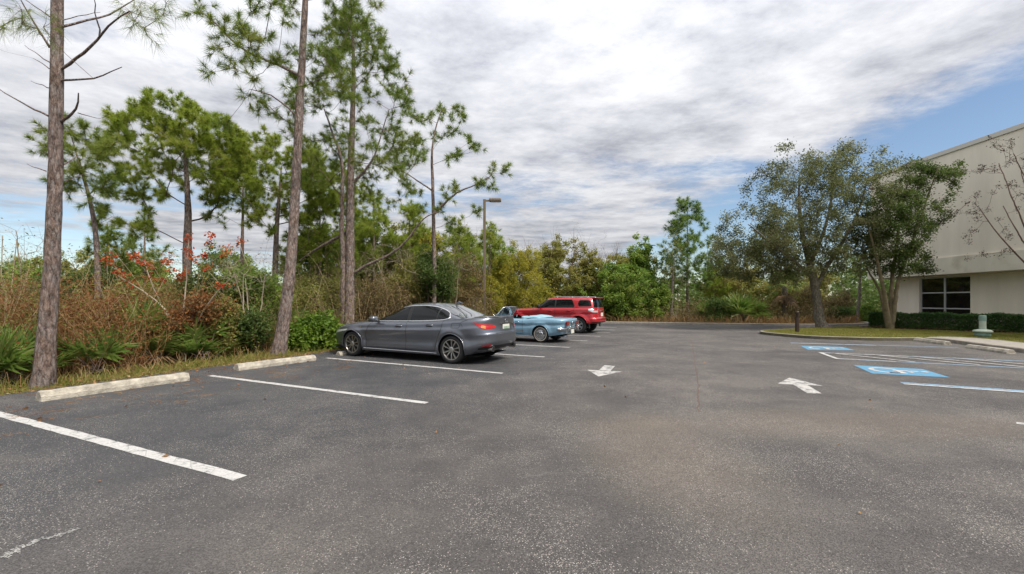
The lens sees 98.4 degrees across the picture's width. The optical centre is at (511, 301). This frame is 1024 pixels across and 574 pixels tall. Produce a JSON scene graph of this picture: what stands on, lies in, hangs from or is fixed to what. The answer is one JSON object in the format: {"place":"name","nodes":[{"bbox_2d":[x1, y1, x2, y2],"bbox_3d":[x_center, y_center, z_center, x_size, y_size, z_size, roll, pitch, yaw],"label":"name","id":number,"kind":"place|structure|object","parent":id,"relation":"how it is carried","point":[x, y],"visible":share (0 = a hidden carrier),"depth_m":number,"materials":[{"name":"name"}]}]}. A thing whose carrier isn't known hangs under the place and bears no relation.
{"place":"outdoors","nodes":[
{"label":"outdoors","id":0,"kind":"place"},
{"bbox_2d":[0,301,862,394],"bbox_3d":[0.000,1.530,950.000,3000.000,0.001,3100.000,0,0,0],"label":"ground","id":1,"kind":"structure","parent":0,"point":[152,362],"depth_m":10.49,"materials":[{"name":"brown soil"}]},
{"bbox_2d":[0,322,35,384],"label":"palmetto","id":2,"kind":"object","parent":1,"relation":"on","point":[10,347],"visible":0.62,"depth_m":7.79,"materials":[{"name":"green plant"}]},
{"bbox_2d":[0,255,42,301],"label":"leafy tree","id":3,"kind":"object","parent":1,"relation":"on","point":[37,269],"visible":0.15,"depth_m":24.40,"materials":[{"name":"green plant"}]},
{"bbox_2d":[0,218,43,296],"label":"bare tree","id":4,"kind":"object","parent":1,"relation":"on","point":[17,246],"visible":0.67,"depth_m":13.05,"materials":[{"name":"beige plant"}]},
{"bbox_2d":[0,317,86,381],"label":"palmetto","id":5,"kind":"object","parent":1,"relation":"on","point":[19,364],"visible":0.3,"depth_m":8.09,"materials":[{"name":"green plant"}]},
{"bbox_2d":[23,246,121,302],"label":"leafy tree","id":6,"kind":"object","parent":1,"relation":"on","point":[67,264],"visible":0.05,"depth_m":25.04,"materials":[{"name":"green plant"}]},
{"bbox_2d":[15,266,133,307],"bbox_3d":[-18.044,-0.043,18.285,3.894,3.194,3.929,0,0,0],"label":"shrub","id":7,"kind":"object","parent":1,"relation":"on","point":[103,273],"visible":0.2,"depth_m":17.98,"materials":[{"name":"green plant"}]},
{"bbox_2d":[21,110,131,300],"bbox_3d":[-13.638,-2.266,14.003,4.400,7.533,2.458,0,0,0],"label":"pine tree","id":8,"kind":"object","parent":1,"relation":"on","point":[103,143],"visible":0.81,"depth_m":13.78,"materials":[{"name":"green plant"}]},
{"bbox_2d":[0,0,186,389],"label":"pine tree","id":9,"kind":"object","parent":1,"relation":"on","point":[45,361],"visible":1,"depth_m":7.68,"materials":[{"name":"brown plant"}]},
{"bbox_2d":[57,323,139,378],"bbox_3d":[-8.569,1.078,9.101,1.460,1.384,2.015,0,0,29],"label":"palmetto","id":10,"kind":"object","parent":1,"relation":"on","point":[101,352],"visible":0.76,"depth_m":9.17,"materials":[{"name":"green plant"}]},
{"bbox_2d":[73,222,136,286],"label":"pine tree","id":11,"kind":"object","parent":1,"relation":"on","point":[104,241],"visible":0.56,"depth_m":20.93,"materials":[{"name":"green plant"}]},
{"bbox_2d":[0,268,215,384],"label":"undergrowth","id":12,"kind":"object","parent":1,"relation":"on","point":[17,313],"visible":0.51,"depth_m":9.55,"materials":[{"name":"orange plant"}]},
{"bbox_2d":[83,290,174,361],"bbox_3d":[-9.512,0.649,11.091,2.014,1.859,2.034,0,0,35],"label":"shrub","id":13,"kind":"object","parent":1,"relation":"on","point":[114,299],"visible":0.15,"depth_m":10.62,"materials":[{"name":"brown plant"}]},
{"bbox_2d":[88,292,186,368],"bbox_3d":[-9.217,0.789,10.502,2.568,2.124,2.286,0,0,28],"label":"shrub","id":14,"kind":"object","parent":1,"relation":"on","point":[145,307],"visible":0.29,"depth_m":10.62,"materials":[{"name":"brown plant"}]},
{"bbox_2d":[119,207,175,282],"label":"pine tree","id":15,"kind":"object","parent":1,"relation":"on","point":[131,243],"visible":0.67,"depth_m":22.92,"materials":[{"name":"green plant"}]},
{"bbox_2d":[0,340,297,390],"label":"undergrowth","id":16,"kind":"object","parent":1,"relation":"on","point":[138,362],"visible":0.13,"depth_m":9.21,"materials":[{"name":"plant"}]},
{"bbox_2d":[101,272,199,313],"bbox_3d":[-12.135,0.232,14.937,2.832,2.612,3.019,0,0,0],"label":"shrub","id":17,"kind":"object","parent":1,"relation":"on","point":[162,286],"visible":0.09,"depth_m":14.63,"materials":[{"name":"green plant"}]},
{"bbox_2d":[127,329,183,364],"bbox_3d":[-8.687,1.145,10.846,1.230,1.165,1.697,0,0,28],"label":"palmetto","id":18,"kind":"object","parent":1,"relation":"on","point":[152,346],"visible":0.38,"depth_m":10.75,"materials":[{"name":"green plant"}]},
{"bbox_2d":[0,349,340,394],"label":"pine straw","id":19,"kind":"object","parent":1,"relation":"on","point":[169,371],"visible":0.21,"depth_m":9.05,"materials":[{"name":"brown plant"}]},
{"bbox_2d":[0,345,342,394],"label":"grass","id":20,"kind":"structure","parent":1,"relation":"on","point":[136,373],"depth_m":9.36,"materials":[{"name":"green plant"}]},
{"bbox_2d":[87,85,259,284],"bbox_3d":[-13.928,-3.528,17.821,6.722,10.060,5.692,0,0,-25],"label":"pine tree","id":21,"kind":"object","parent":1,"relation":"on","point":[172,130],"visible":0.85,"depth_m":17.28,"materials":[{"name":"green plant"}]},
{"bbox_2d":[99,231,247,359],"bbox_3d":[-8.526,-0.159,11.194,4.026,3.336,1.332,0,0,0],"label":"maple sapling","id":22,"kind":"object","parent":1,"relation":"on","point":[188,239],"visible":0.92,"depth_m":11.26,"materials":[{"name":"red plant"}]},
{"bbox_2d":[0,225,375,380],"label":"undergrowth","id":23,"kind":"object","parent":1,"relation":"on","point":[28,296],"visible":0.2,"depth_m":10.94,"materials":[{"name":"brown plant"}]},
{"bbox_2d":[154,286,239,358],"bbox_3d":[-8.084,0.581,11.547,2.178,1.976,1.726,0,0,-42],"label":"shrub","id":24,"kind":"object","parent":1,"relation":"on","point":[210,312],"visible":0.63,"depth_m":11.22,"materials":[{"name":"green plant"}]},
{"bbox_2d":[156,316,243,360],"bbox_3d":[-7.862,1.017,11.355,2.032,1.467,1.935,0,0,-32],"label":"palmetto","id":25,"kind":"object","parent":1,"relation":"on","point":[195,345],"visible":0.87,"depth_m":10.94,"materials":[{"name":"green plant"}]},
{"bbox_2d":[188,291,247,359],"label":"shrub","id":26,"kind":"object","parent":1,"relation":"on","point":[230,337],"visible":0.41,"depth_m":11.76,"materials":[{"name":"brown plant"}]},
{"bbox_2d":[171,264,273,322],"bbox_3d":[-9.268,0.197,14.092,2.866,2.744,3.013,0,0,0],"label":"shrub","id":27,"kind":"object","parent":1,"relation":"on","point":[207,281],"visible":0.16,"depth_m":13.56,"materials":[{"name":"green plant"}]},
{"bbox_2d":[192,240,260,284],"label":"leafy tree","id":28,"kind":"object","parent":1,"relation":"on","point":[214,253],"visible":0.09,"depth_m":25.85,"materials":[{"name":"green plant"}]},
{"bbox_2d":[112,279,351,358],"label":"undergrowth","id":29,"kind":"object","parent":1,"relation":"on","point":[273,326],"visible":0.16,"depth_m":13.19,"materials":[{"name":"brown plant"}]},
{"bbox_2d":[206,138,271,268],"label":"pine tree","id":30,"kind":"object","parent":1,"relation":"on","point":[241,195],"visible":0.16,"depth_m":22.94,"materials":[{"name":"green plant"}]},
{"bbox_2d":[200,240,281,314],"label":"bare tree","id":31,"kind":"object","parent":1,"relation":"on","point":[231,264],"visible":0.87,"depth_m":12.82,"materials":[{"name":"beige plant"}]},
{"bbox_2d":[224,302,277,355],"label":"shrub","id":32,"kind":"object","parent":1,"relation":"on","point":[247,326],"visible":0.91,"depth_m":12.08,"materials":[{"name":"green plant"}]},
{"bbox_2d":[214,259,299,344],"bbox_3d":[-8.162,0.089,14.199,2.542,2.885,2.335,0,0,42],"label":"shrub","id":33,"kind":"object","parent":1,"relation":"on","point":[257,291],"visible":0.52,"depth_m":13.69,"materials":[{"name":"green plant"}]},
{"bbox_2d":[193,124,367,323],"bbox_3d":[-10.104,-3.203,19.721,6.918,9.411,5.410,0,0,-29],"label":"pine tree","id":34,"kind":"object","parent":1,"relation":"on","point":[329,201],"visible":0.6,"depth_m":19.02,"materials":[{"name":"green plant"}]},
{"bbox_2d":[177,0,386,355],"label":"pine tree","id":35,"kind":"object","parent":1,"relation":"on","point":[281,335],"visible":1,"depth_m":12.16,"materials":[{"name":"green plant"}]},
{"bbox_2d":[269,319,323,353],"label":"shrub","id":36,"kind":"object","parent":1,"relation":"on","point":[300,337],"visible":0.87,"depth_m":12.93,"materials":[{"name":"green plant"}]},
{"bbox_2d":[275,270,355,317],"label":"shrub","id":37,"kind":"object","parent":1,"relation":"on","point":[303,285],"visible":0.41,"depth_m":16.18,"materials":[{"name":"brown plant"}]},
{"bbox_2d":[294,309,343,350],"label":"shrub","id":38,"kind":"object","parent":1,"relation":"on","point":[326,326],"visible":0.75,"depth_m":13.56,"materials":[{"name":"green plant"}]},
{"bbox_2d":[278,192,361,282],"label":"pine tree","id":39,"kind":"object","parent":1,"relation":"on","point":[307,229],"visible":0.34,"depth_m":21.53,"materials":[{"name":"green plant"}]},
{"bbox_2d":[280,223,361,306],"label":"leafy tree","id":40,"kind":"object","parent":1,"relation":"on","point":[324,250],"visible":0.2,"depth_m":22.19,"materials":[{"name":"green plant"}]},
{"bbox_2d":[167,234,529,331],"bbox_3d":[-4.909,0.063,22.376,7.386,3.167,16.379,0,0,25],"label":"undergrowth","id":41,"kind":"object","parent":1,"relation":"on","point":[420,298],"visible":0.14,"depth_m":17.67,"materials":[{"name":"beige plant"}]},
{"bbox_2d":[276,3,439,323],"bbox_3d":[-5.483,-4.511,15.450,5.082,12.129,5.130,0,0,-40],"label":"pine tree","id":42,"kind":"object","parent":1,"relation":"on","point":[365,32],"visible":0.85,"depth_m":15.44,"materials":[{"name":"green plant"}]},
{"bbox_2d":[344,213,383,321],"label":"leafy tree","id":43,"kind":"object","parent":1,"relation":"on","point":[378,244],"visible":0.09,"depth_m":24.76,"materials":[{"name":"green plant"}]},
{"bbox_2d":[354,187,409,297],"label":"pine tree","id":44,"kind":"object","parent":1,"relation":"on","point":[365,231],"visible":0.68,"depth_m":23.68,"materials":[{"name":"green plant"}]},
{"bbox_2d":[354,271,421,321],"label":"shrub","id":45,"kind":"object","parent":1,"relation":"on","point":[373,303],"visible":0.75,"depth_m":18.10,"materials":[{"name":"brown plant"}]},
{"bbox_2d":[375,222,422,299],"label":"leafy tree","id":46,"kind":"object","parent":1,"relation":"on","point":[389,265],"visible":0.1,"depth_m":25.50,"materials":[{"name":"green plant"}]},
{"bbox_2d":[376,250,429,315],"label":"shrub","id":47,"kind":"object","parent":1,"relation":"on","point":[408,282],"visible":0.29,"depth_m":19.78,"materials":[{"name":"green plant"}]},
{"bbox_2d":[379,199,431,283],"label":"pine tree","id":48,"kind":"object","parent":1,"relation":"on","point":[410,214],"visible":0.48,"depth_m":24.61,"materials":[{"name":"green plant"}]},
{"bbox_2d":[412,219,453,288],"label":"leafy tree","id":49,"kind":"object","parent":1,"relation":"on","point":[438,240],"visible":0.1,"depth_m":27.35,"materials":[{"name":"green plant"}]},
{"bbox_2d":[411,244,460,302],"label":"shrub","id":50,"kind":"object","parent":1,"relation":"on","point":[444,284],"visible":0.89,"depth_m":19.66,"materials":[{"name":"green plant"}]},
{"bbox_2d":[382,100,513,301],"bbox_3d":[-2.860,-3.775,19.491,6.062,10.552,2.818,0,0,0],"label":"pine tree","id":51,"kind":"object","parent":1,"relation":"on","point":[454,155],"visible":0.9,"depth_m":19.43,"materials":[{"name":"green plant"}]},
{"bbox_2d":[7,252,895,315],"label":"distant wood","id":52,"kind":"object","parent":1,"relation":"on","point":[692,291],"visible":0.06,"depth_m":44.08,"materials":[{"name":"green plant"}]},
{"bbox_2d":[437,212,489,295],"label":"pine tree","id":53,"kind":"object","parent":1,"relation":"on","point":[468,238],"visible":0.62,"depth_m":25.17,"materials":[{"name":"green plant"}]},
{"bbox_2d":[447,242,497,314],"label":"shrub","id":54,"kind":"object","parent":1,"relation":"on","point":[463,294],"visible":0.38,"depth_m":22.35,"materials":[{"name":"green plant"}]},
{"bbox_2d":[474,220,507,285],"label":"pine tree","id":55,"kind":"object","parent":1,"relation":"on","point":[493,239],"visible":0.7,"depth_m":27.76,"materials":[{"name":"green plant"}]},
{"bbox_2d":[478,273,509,315],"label":"shrub","id":56,"kind":"object","parent":1,"relation":"on","point":[499,306],"visible":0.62,"depth_m":26.18,"materials":[{"name":"green plant"}]},
{"bbox_2d":[486,238,552,307],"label":"willow tree","id":57,"kind":"object","parent":1,"relation":"on","point":[523,261],"visible":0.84,"depth_m":27.75,"materials":[{"name":"green plant"}]},
{"bbox_2d":[518,284,555,307],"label":"shrub","id":58,"kind":"object","parent":1,"relation":"on","point":[546,295],"visible":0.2,"depth_m":30.04,"materials":[{"name":"green plant"}]},
{"bbox_2d":[532,231,584,295],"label":"shrubby tree","id":59,"kind":"object","parent":1,"relation":"on","point":[554,257],"visible":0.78,"depth_m":32.42,"materials":[{"name":"green plant"}]},
{"bbox_2d":[563,230,629,296],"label":"shrubby tree","id":60,"kind":"object","parent":1,"relation":"on","point":[587,271],"visible":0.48,"depth_m":33.51,"materials":[{"name":"green plant"}]},
{"bbox_2d":[576,261,664,320],"bbox_3d":[7.552,-0.686,31.883,5.932,4.470,5.462,0,0,0],"label":"shrub","id":61,"kind":"object","parent":1,"relation":"on","point":[621,294],"visible":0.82,"depth_m":30.58,"materials":[{"name":"green plant"}]},
{"bbox_2d":[619,231,668,287],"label":"shrubby tree","id":62,"kind":"object","parent":1,"relation":"on","point":[638,260],"visible":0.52,"depth_m":34.31,"materials":[{"name":"green plant"}]},
{"bbox_2d":[630,271,682,320],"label":"shrub","id":63,"kind":"object","parent":1,"relation":"on","point":[659,290],"visible":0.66,"depth_m":31.94,"materials":[{"name":"green plant"}]},
{"bbox_2d":[648,232,693,320],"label":"sapling","id":64,"kind":"object","parent":1,"relation":"on","point":[672,286],"visible":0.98,"depth_m":31.44,"materials":[{"name":"green plant"}]},
{"bbox_2d":[524,292,852,322],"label":"undergrowth","id":65,"kind":"object","parent":1,"relation":"on","point":[691,309],"visible":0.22,"depth_m":30.68,"materials":[{"name":"beige plant"}]},
{"bbox_2d":[654,195,724,318],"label":"pine tree","id":66,"kind":"object","parent":1,"relation":"on","point":[682,203],"visible":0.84,"depth_m":32.58,"materials":[{"name":"green plant"}]},
{"bbox_2d":[699,296,734,322],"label":"shrub","id":67,"kind":"object","parent":1,"relation":"on","point":[721,305],"visible":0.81,"depth_m":29.53,"materials":[{"name":"green plant"}]},
{"bbox_2d":[703,268,732,300],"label":"pine tree","id":68,"kind":"object","parent":1,"relation":"on","point":[725,288],"visible":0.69,"depth_m":32.21,"materials":[{"name":"green plant"}]},
{"bbox_2d":[699,254,763,320],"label":"shrubby tree","id":69,"kind":"object","parent":1,"relation":"on","point":[738,287],"visible":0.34,"depth_m":32.88,"materials":[{"name":"green plant"}]},
{"bbox_2d":[601,320,868,325],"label":"kerb","id":70,"kind":"structure","parent":1,"relation":"on","point":[756,324],"depth_m":27.43,"materials":[{"name":"concrete"}]},
{"bbox_2d":[606,313,865,323],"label":"dry grass","id":71,"kind":"structure","parent":1,"relation":"on","point":[851,319],"depth_m":28.40,"materials":[{"name":"plant"}]},
{"bbox_2d":[723,291,768,322],"bbox_3d":[15.869,0.612,30.146,3.074,2.914,4.243,0,0,24],"label":"palmetto","id":72,"kind":"object","parent":1,"relation":"on","point":[742,306],"visible":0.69,"depth_m":29.41,"materials":[{"name":"green plant"}]},
{"bbox_2d":[743,280,805,320],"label":"shrub","id":73,"kind":"object","parent":1,"relation":"on","point":[760,289],"visible":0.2,"depth_m":32.81,"materials":[{"name":"green plant"}]},
{"bbox_2d":[764,270,809,320],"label":"cabbage palm","id":74,"kind":"object","parent":1,"relation":"on","point":[788,299],"visible":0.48,"depth_m":30.27,"materials":[{"name":"green plant"}]},
{"bbox_2d":[769,268,841,308],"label":"leafy tree","id":75,"kind":"object","parent":1,"relation":"on","point":[823,288],"visible":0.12,"depth_m":35.25,"materials":[{"name":"green plant"}]},
{"bbox_2d":[788,284,826,320],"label":"shrub","id":76,"kind":"object","parent":1,"relation":"on","point":[808,294],"visible":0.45,"depth_m":32.57,"materials":[{"name":"green plant"}]},
{"bbox_2d":[822,288,856,320],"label":"shrub","id":77,"kind":"object","parent":1,"relation":"on","point":[838,299],"visible":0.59,"depth_m":32.33,"materials":[{"name":"green plant"}]},
{"bbox_2d":[838,254,880,306],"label":"pine tree","id":78,"kind":"object","parent":1,"relation":"on","point":[865,287],"visible":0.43,"depth_m":37.66,"materials":[{"name":"green plant"}]},
{"bbox_2d":[849,302,881,321],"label":"shrub","id":79,"kind":"object","parent":1,"relation":"on","point":[865,311],"visible":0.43,"depth_m":31.37,"materials":[{"name":"green plant"}]},
{"bbox_2d":[0,321,1023,573],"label":"parking lot","id":80,"kind":"structure","parent":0,"point":[552,457],"depth_m":4.03,"materials":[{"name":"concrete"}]},
{"bbox_2d":[36,372,189,401],"bbox_3d":[-6.632,1.425,7.498,0.200,0.157,2.001,0,0,28],"label":"wheel stop","id":81,"kind":"object","parent":80,"relation":"on","point":[69,392],"visible":0.98,"depth_m":7.28,"materials":[{"name":"concrete"}]},
{"bbox_2d":[0,411,246,479],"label":"parking line","id":82,"kind":"object","parent":80,"relation":"on","point":[209,469],"visible":1,"depth_m":4.45,"materials":[{"name":"white paint"}]},
{"bbox_2d":[0,348,354,438],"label":"fallen needles","id":83,"kind":"object","parent":80,"relation":"on","point":[46,411],"depth_m":8.08,"materials":[{"name":"brown plant"}]},
{"bbox_2d":[233,355,315,370],"bbox_3d":[-5.492,1.430,10.364,0.199,0.149,1.908,0,0,29],"label":"wheel stop","id":84,"kind":"object","parent":80,"relation":"on","point":[264,363],"visible":1,"depth_m":10.17,"materials":[{"name":"concrete"}]},
{"bbox_2d":[210,375,427,403],"bbox_3d":[-3.663,1.496,7.687,5.390,0.001,0.127,0,0,26],"label":"parking line","id":85,"kind":"object","parent":80,"relation":"on","point":[399,399],"visible":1,"depth_m":7.39,"materials":[{"name":"white paint"}]},
{"bbox_2d":[334,301,515,363],"bbox_3d":[-2.566,0.751,12.126,5.560,1.498,2.196,0,0,27],"label":"parked car","id":86,"kind":"object","parent":80,"relation":"on","point":[453,333],"visible":1,"depth_m":11.00,"materials":[{"name":"grey paint"}]},
{"bbox_2d":[483,198,500,313],"bbox_3d":[-1.128,-1.915,23.000,1.130,6.830,0.520,0,0,0],"label":"lamp post","id":87,"kind":"object","parent":80,"relation":"on","point":[484,236],"visible":0.67,"depth_m":22.93,"materials":[{"name":"metal"}]},
{"bbox_2d":[493,306,578,342],"bbox_3d":[0.198,0.856,17.236,4.715,1.289,1.760,0,0,27],"label":"parked car","id":88,"kind":"object","parent":80,"relation":"on","point":[540,328],"visible":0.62,"depth_m":16.03,"materials":[{"name":"blue paint"}]},
{"bbox_2d":[513,296,605,332],"bbox_3d":[2.082,0.639,21.976,5.052,1.722,2.220,0,0,27],"label":"parked car","id":89,"kind":"object","parent":80,"relation":"on","point":[587,312],"visible":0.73,"depth_m":20.75,"materials":[{"name":"red paint"}]},
{"bbox_2d":[778,378,821,392],"bbox_3d":[5.145,1.496,7.886,0.695,0.001,1.477,0,0,0],"label":"direction arrow","id":90,"kind":"object","parent":80,"relation":"on","point":[803,386],"visible":1,"depth_m":7.92,"materials":[{"name":"white paint"}]},
{"bbox_2d":[760,327,922,340],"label":"island kerb","id":91,"kind":"structure","parent":80,"relation":"on","point":[831,337],"depth_m":17.08,"materials":[{"name":"concrete"}]},
{"bbox_2d":[760,325,1023,342],"bbox_3d":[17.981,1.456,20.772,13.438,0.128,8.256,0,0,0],"label":"lawn","id":92,"kind":"structure","parent":80,"relation":"on","point":[878,339],"depth_m":18.39,"materials":[{"name":"green plant"}]},
{"bbox_2d":[701,137,918,327],"bbox_3d":[15.283,-3.557,23.326,10.629,10.188,7.315,0,0,0],"label":"oak tree","id":93,"kind":"object","parent":92,"relation":"on","point":[774,243],"visible":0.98,"depth_m":22.37,"materials":[{"name":"green plant"}]},
{"bbox_2d":[844,156,969,328],"bbox_3d":[19.623,-2.899,22.108,5.547,8.684,3.803,0,0,0],"label":"ligustrum tree","id":94,"kind":"object","parent":92,"relation":"on","point":[907,253],"visible":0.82,"depth_m":21.58,"materials":[{"name":"green plant"}]},
{"bbox_2d":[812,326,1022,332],"bbox_3d":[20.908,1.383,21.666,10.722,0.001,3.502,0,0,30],"label":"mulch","id":95,"kind":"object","parent":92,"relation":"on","point":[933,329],"visible":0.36,"depth_m":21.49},
{"bbox_2d":[867,311,1023,332],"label":"hedge","id":96,"kind":"object","parent":95,"relation":"on","point":[1009,322],"visible":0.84,"depth_m":21.00,"materials":[{"name":"green plant"}]},
{"bbox_2d":[972,315,992,336],"bbox_3d":[18.250,0.965,17.126,0.570,0.830,0.570,0,0,0],"label":"utility post","id":97,"kind":"object","parent":92,"relation":"on","point":[983,331],"visible":0.97,"depth_m":17.04,"materials":[{"name":"green metal"}]},
{"bbox_2d":[947,135,1023,262],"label":"crape myrtle","id":98,"kind":"object","parent":92,"relation":"on","point":[1007,185],"visible":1,"depth_m":17.54,"materials":[{"name":"brown plant"}]},
{"bbox_2d":[855,365,946,376],"bbox_3d":[8.282,1.494,9.474,1.237,0.004,1.318,0,0,24],"label":"accessible panel","id":99,"kind":"object","parent":80,"relation":"on","point":[895,371],"visible":1,"depth_m":9.38,"materials":[{"name":"blue paint"}]},
{"bbox_2d":[818,352,1023,367],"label":"access aisle","id":100,"kind":"object","parent":80,"relation":"on","point":[924,359],"visible":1,"depth_m":11.22,"materials":[{"name":"white paint"}]},
{"bbox_2d":[867,122,1023,329],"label":"office building","id":101,"kind":"structure","parent":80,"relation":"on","point":[957,283],"depth_m":23.07,"materials":[{"name":"paint"}]},
{"bbox_2d":[921,275,969,316],"bbox_3d":[24.975,-0.175,25.450,0.090,2.450,3.000,0,0,0],"label":"window","id":102,"kind":"structure","parent":101,"relation":"in","point":[950,294],"depth_m":25.39,"materials":[{"name":"black glass"}]},
{"bbox_2d":[901,382,1023,392],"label":"parking line","id":103,"kind":"object","parent":80,"relation":"on","point":[967,387],"visible":1,"depth_m":7.64,"materials":[{"name":"white paint"}]},
{"bbox_2d":[923,337,1023,352],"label":"walk kerb","id":104,"kind":"structure","parent":80,"relation":"on","point":[1017,349],"depth_m":14.55,"materials":[{"name":"concrete"}]},
{"bbox_2d":[965,344,1015,353],"bbox_3d":[14.369,1.439,13.306,0.233,0.131,1.617,0,0,15],"label":"wheel stop","id":105,"kind":"object","parent":80,"relation":"on","point":[991,349],"visible":0.99,"depth_m":13.12,"materials":[{"name":"concrete"}]},
{"bbox_2d":[0,0,1023,300],"label":"sky","id":106,"kind":"structure","parent":0,"point":[604,113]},
{"bbox_2d":[929,336,1023,347],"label":"sidewalk","id":107,"kind":"structure","parent":0,"point":[1004,343],"depth_m":15.12,"materials":[{"name":"concrete"}]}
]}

